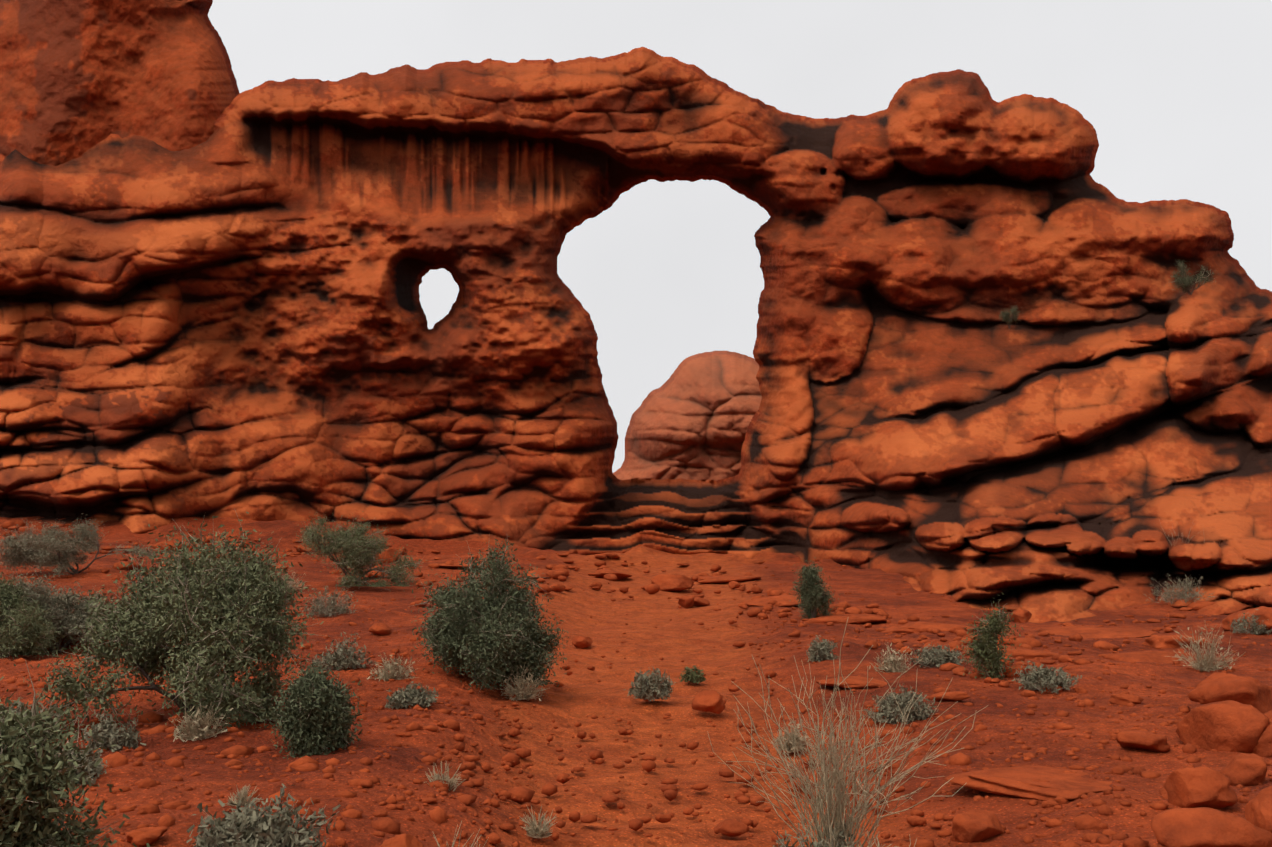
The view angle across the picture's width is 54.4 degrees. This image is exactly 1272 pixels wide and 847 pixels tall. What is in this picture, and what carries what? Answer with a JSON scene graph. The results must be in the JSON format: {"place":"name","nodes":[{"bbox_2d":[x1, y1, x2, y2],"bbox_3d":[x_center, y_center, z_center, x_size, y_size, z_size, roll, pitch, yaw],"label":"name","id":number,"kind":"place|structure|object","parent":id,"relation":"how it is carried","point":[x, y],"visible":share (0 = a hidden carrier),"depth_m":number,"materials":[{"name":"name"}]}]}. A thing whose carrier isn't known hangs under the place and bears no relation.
{"place":"outdoors","nodes":[
{"label":"outdoors","id":0,"kind":"place"},
{"bbox_2d":[0,516,1271,846],"bbox_3d":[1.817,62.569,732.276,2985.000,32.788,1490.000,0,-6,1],"label":"soil","id":1,"kind":"structure","parent":0,"point":[582,692],"depth_m":12.86,"materials":[{"name":"red soil"}]},
{"bbox_2d":[0,567,65,660],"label":"shrub","id":2,"kind":"object","parent":1,"relation":"on","point":[23,633],"visible":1,"depth_m":16.56,"materials":[{"name":"green plant"}]},
{"bbox_2d":[0,700,66,739],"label":"sage bush","id":3,"kind":"object","parent":1,"relation":"on","point":[19,709],"visible":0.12,"depth_m":10.54,"materials":[{"name":"green plant"}]},
{"bbox_2d":[0,518,69,548],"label":"sage bush","id":4,"kind":"object","parent":1,"relation":"on","point":[19,536],"visible":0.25,"depth_m":37.24,"materials":[{"name":"green plant"}]},
{"bbox_2d":[2,712,88,759],"bbox_3d":[-3.359,1.887,6.640,0.683,0.701,0.620,0,-6,1],"label":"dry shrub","id":5,"kind":"object","parent":1,"relation":"on","point":[74,733],"visible":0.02,"depth_m":6.81,"materials":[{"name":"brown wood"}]},
{"bbox_2d":[0,660,129,846],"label":"shrub","id":6,"kind":"object","parent":1,"relation":"on","point":[28,763],"visible":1,"depth_m":5.19,"materials":[{"name":"green plant"}]},
{"bbox_2d":[5,567,127,652],"bbox_3d":[-8.438,2.842,17.968,2.346,1.532,2.009,-5,-8,38],"label":"shrub","id":7,"kind":"object","parent":1,"relation":"on","point":[67,617],"visible":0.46,"depth_m":17.62,"materials":[{"name":"green plant"}]},
{"bbox_2d":[45,740,106,785],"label":"sage bush","id":8,"kind":"object","parent":1,"relation":"on","point":[89,769],"visible":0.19,"depth_m":8.37,"materials":[{"name":"green plant"}]},
{"bbox_2d":[0,513,160,574],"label":"shrub","id":9,"kind":"object","parent":1,"relation":"on","point":[43,551],"visible":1,"depth_m":29.42,"materials":[{"name":"green plant"}]},
{"bbox_2d":[80,709,145,751],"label":"sage bush","id":10,"kind":"object","parent":1,"relation":"on","point":[107,734],"visible":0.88,"depth_m":9.79,"materials":[{"name":"green plant"}]},
{"bbox_2d":[0,0,238,165],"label":"rock formation","id":11,"kind":"object","parent":1,"relation":"on","point":[78,78],"visible":0.52,"depth_m":66.92,"materials":[{"name":"stone"}]},
{"bbox_2d":[23,511,333,738],"bbox_3d":[-4.089,2.013,11.340,2.585,2.426,3.055,0,-6,1],"label":"shrub","id":12,"kind":"object","parent":1,"relation":"on","point":[212,613],"visible":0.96,"depth_m":11.10,"materials":[{"name":"green plant"}]},
{"bbox_2d":[167,702,232,741],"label":"dry grass clump","id":13,"kind":"object","parent":1,"relation":"on","point":[192,731],"visible":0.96,"depth_m":9.98,"materials":[{"name":"plant"}]},
{"bbox_2d":[224,784,261,805],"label":"dry grass","id":14,"kind":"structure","parent":1,"relation":"on","point":[242,797],"depth_m":7.60,"materials":[{"name":"plant"}]},
{"bbox_2d":[186,783,340,846],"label":"sage bush","id":15,"kind":"object","parent":1,"relation":"on","point":[251,827],"visible":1,"depth_m":6.23,"materials":[{"name":"green plant"}]},
{"bbox_2d":[275,570,308,591],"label":"dry grass clump","id":16,"kind":"object","parent":1,"relation":"on","point":[292,582],"visible":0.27,"depth_m":26.37,"materials":[{"name":"plant"}]},
{"bbox_2d":[259,655,363,758],"bbox_3d":[-2.536,2.267,9.716,0.858,0.847,0.911,0,-6,1],"label":"shrub","id":17,"kind":"object","parent":1,"relation":"on","point":[316,719],"visible":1,"depth_m":9.58,"materials":[{"name":"green plant"}]},
{"bbox_2d":[299,580,357,617],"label":"sage bush","id":18,"kind":"object","parent":1,"relation":"on","point":[329,608],"visible":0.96,"depth_m":21.47,"materials":[{"name":"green plant"}]},
{"bbox_2d":[309,632,375,670],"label":"sage bush","id":19,"kind":"object","parent":1,"relation":"on","point":[337,658],"visible":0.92,"depth_m":14.16,"materials":[{"name":"green plant"}]},
{"bbox_2d":[295,511,427,588],"bbox_3d":[-6.301,3.030,28.104,3.092,2.081,3.223,0,-6,1],"label":"shrub","id":20,"kind":"object","parent":1,"relation":"on","point":[357,548],"visible":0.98,"depth_m":27.36,"materials":[{"name":"green plant"}]},
{"bbox_2d":[367,651,418,680],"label":"dry grass clump","id":21,"kind":"object","parent":1,"relation":"on","point":[395,673],"visible":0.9,"depth_m":13.57,"materials":[{"name":"plant"}]},
{"bbox_2d":[385,681,438,708],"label":"sage bush","id":22,"kind":"object","parent":1,"relation":"on","point":[407,696],"visible":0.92,"depth_m":12.01,"materials":[{"name":"green plant"}]},
{"bbox_2d":[424,761,465,790],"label":"dry grass","id":23,"kind":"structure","parent":1,"relation":"on","point":[452,781],"depth_m":8.81,"materials":[{"name":"plant"}]},
{"bbox_2d":[432,821,488,846],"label":"dry grass","id":24,"kind":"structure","parent":1,"relation":"on","point":[459,839],"depth_m":6.72,"materials":[{"name":"plant"}]},
{"bbox_2d":[399,536,570,701],"bbox_3d":[-1.817,2.301,14.376,2.091,2.038,2.326,0,-6,1],"label":"shrub","id":25,"kind":"object","parent":1,"relation":"on","point":[497,632],"visible":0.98,"depth_m":14.00,"materials":[{"name":"green plant"}]},
{"bbox_2d":[495,663,546,700],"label":"dry grass clump","id":26,"kind":"object","parent":1,"relation":"on","point":[524,693],"visible":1,"depth_m":13.64,"materials":[{"name":"plant"}]},
{"bbox_2d":[519,805,556,838],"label":"dry grass","id":27,"kind":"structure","parent":1,"relation":"on","point":[533,829],"depth_m":8.21,"materials":[{"name":"plant"}]},
{"bbox_2d":[1,520,1253,846],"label":"loose stones","id":28,"kind":"object","parent":1,"relation":"on","point":[559,572],"visible":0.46,"depth_m":24.63,"materials":[{"name":"stone"}]},
{"bbox_2d":[0,47,1271,622],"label":"rock arch formation","id":29,"kind":"object","parent":1,"relation":"on","point":[226,317],"visible":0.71,"depth_m":57.95,"materials":[{"name":"stone"}]},
{"bbox_2d":[996,302,1022,328],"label":"shrub on rock","id":30,"kind":"object","parent":29,"relation":"on","point":[1005,316],"visible":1,"depth_m":46.52,"materials":[{"name":"green plant"}]},
{"bbox_2d":[1161,519,1220,545],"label":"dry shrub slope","id":31,"kind":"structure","parent":29,"relation":"on","point":[1181,533],"depth_m":32.36,"materials":[{"name":"brown plant"}]},
{"bbox_2d":[1168,259,1218,294],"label":"shrub on rock","id":32,"kind":"object","parent":29,"relation":"on","point":[1185,281],"visible":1,"depth_m":50.00,"materials":[{"name":"green plant"}]},
{"bbox_2d":[0,676,1271,846],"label":"stones","id":33,"kind":"object","parent":1,"relation":"on","point":[670,791],"visible":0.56,"depth_m":9.55,"materials":[{"name":"stone"}]},
{"bbox_2d":[0,543,1271,846],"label":"loose pebbles","id":34,"kind":"object","parent":1,"relation":"on","point":[438,815],"visible":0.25,"depth_m":10.06,"materials":[{"name":"stone"}]},
{"bbox_2d":[624,666,675,700],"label":"sage bush","id":35,"kind":"object","parent":1,"relation":"on","point":[654,685],"visible":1,"depth_m":13.96,"materials":[{"name":"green plant"}]},
{"bbox_2d":[613,351,761,480],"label":"dome rock","id":36,"kind":"object","parent":1,"relation":"on","point":[692,416],"visible":0.48,"depth_m":89.68,"materials":[{"name":"orange stone"}]},
{"bbox_2d":[679,665,705,683],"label":"bush","id":37,"kind":"object","parent":1,"relation":"on","point":[695,675],"visible":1,"depth_m":15.43,"materials":[{"name":"green plant"}]},
{"bbox_2d":[126,543,1271,846],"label":"rocks","id":38,"kind":"object","parent":1,"relation":"on","point":[1232,713],"visible":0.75,"depth_m":10.09,"materials":[{"name":"stone"}]},
{"bbox_2d":[772,721,811,753],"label":"dry grass clump","id":39,"kind":"object","parent":1,"relation":"on","point":[798,740],"visible":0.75,"depth_m":11.74,"materials":[{"name":"plant"}]},
{"bbox_2d":[787,557,839,618],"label":"juniper shrub","id":40,"kind":"object","parent":1,"relation":"on","point":[814,597],"visible":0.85,"depth_m":24.63,"materials":[{"name":"green plant"}]},
{"bbox_2d":[772,820,859,846],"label":"sage bush","id":41,"kind":"object","parent":1,"relation":"on","point":[843,844],"depth_m":7.50,"materials":[{"name":"green plant"}]},
{"bbox_2d":[806,635,838,661],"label":"sage bush","id":42,"kind":"object","parent":1,"relation":"on","point":[820,651],"visible":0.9,"depth_m":16.39,"materials":[{"name":"green plant"}]},
{"bbox_2d":[707,617,986,846],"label":"dry shrub","id":43,"kind":"object","parent":1,"relation":"on","point":[838,812],"visible":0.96,"depth_m":7.59,"materials":[{"name":"plant"}]},
{"bbox_2d":[797,830,916,846],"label":"dry shrub","id":44,"kind":"object","parent":1,"relation":"on","point":[858,844],"visible":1,"depth_m":6.93,"materials":[{"name":"plant"}]},
{"bbox_2d":[869,643,912,672],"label":"dry grass clump","id":45,"kind":"object","parent":1,"relation":"on","point":[888,667],"visible":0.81,"depth_m":15.12,"materials":[{"name":"plant"}]},
{"bbox_2d":[863,684,938,725],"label":"sage bush","id":46,"kind":"object","parent":1,"relation":"on","point":[888,708],"visible":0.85,"depth_m":12.26,"materials":[{"name":"green plant"}]},
{"bbox_2d":[907,642,965,667],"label":"sage bush","id":47,"kind":"object","parent":1,"relation":"on","point":[932,657],"visible":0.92,"depth_m":15.66,"materials":[{"name":"green plant"}]},
{"bbox_2d":[953,593,1025,679],"bbox_3d":[4.118,2.522,14.484,0.806,1.160,0.588,0,-6,1],"label":"shrub","id":48,"kind":"object","parent":1,"relation":"on","point":[987,655],"visible":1,"depth_m":14.40,"materials":[{"name":"green plant"}]},
{"bbox_2d":[1012,661,1081,693],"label":"sage bush","id":49,"kind":"object","parent":1,"relation":"on","point":[1047,677],"visible":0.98,"depth_m":13.66,"materials":[{"name":"green plant"}]},
{"bbox_2d":[1145,574,1215,603],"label":"sage bush","id":50,"kind":"object","parent":1,"relation":"on","point":[1168,595],"visible":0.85,"depth_m":27.87,"materials":[{"name":"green plant"}]},
{"bbox_2d":[1168,620,1243,671],"bbox_3d":[7.294,2.858,15.873,0.913,0.663,0.902,0,-6,1],"label":"dry grass clump","id":51,"kind":"object","parent":1,"relation":"on","point":[1207,663],"visible":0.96,"depth_m":15.79,"materials":[{"name":"plant"}]},
{"bbox_2d":[1228,609,1271,634],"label":"sage bush","id":52,"kind":"object","parent":1,"relation":"on","point":[1241,625],"visible":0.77,"depth_m":21.31,"materials":[{"name":"green plant"}]},
{"bbox_2d":[0,564,1271,846],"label":"rocks","id":53,"kind":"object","parent":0,"point":[442,790],"depth_m":10.93,"materials":[{"name":"stone"}]},
{"bbox_2d":[208,0,1271,472],"label":"sky","id":54,"kind":"structure","parent":0,"point":[1176,95],"materials":[{"name":"white"}]}
]}

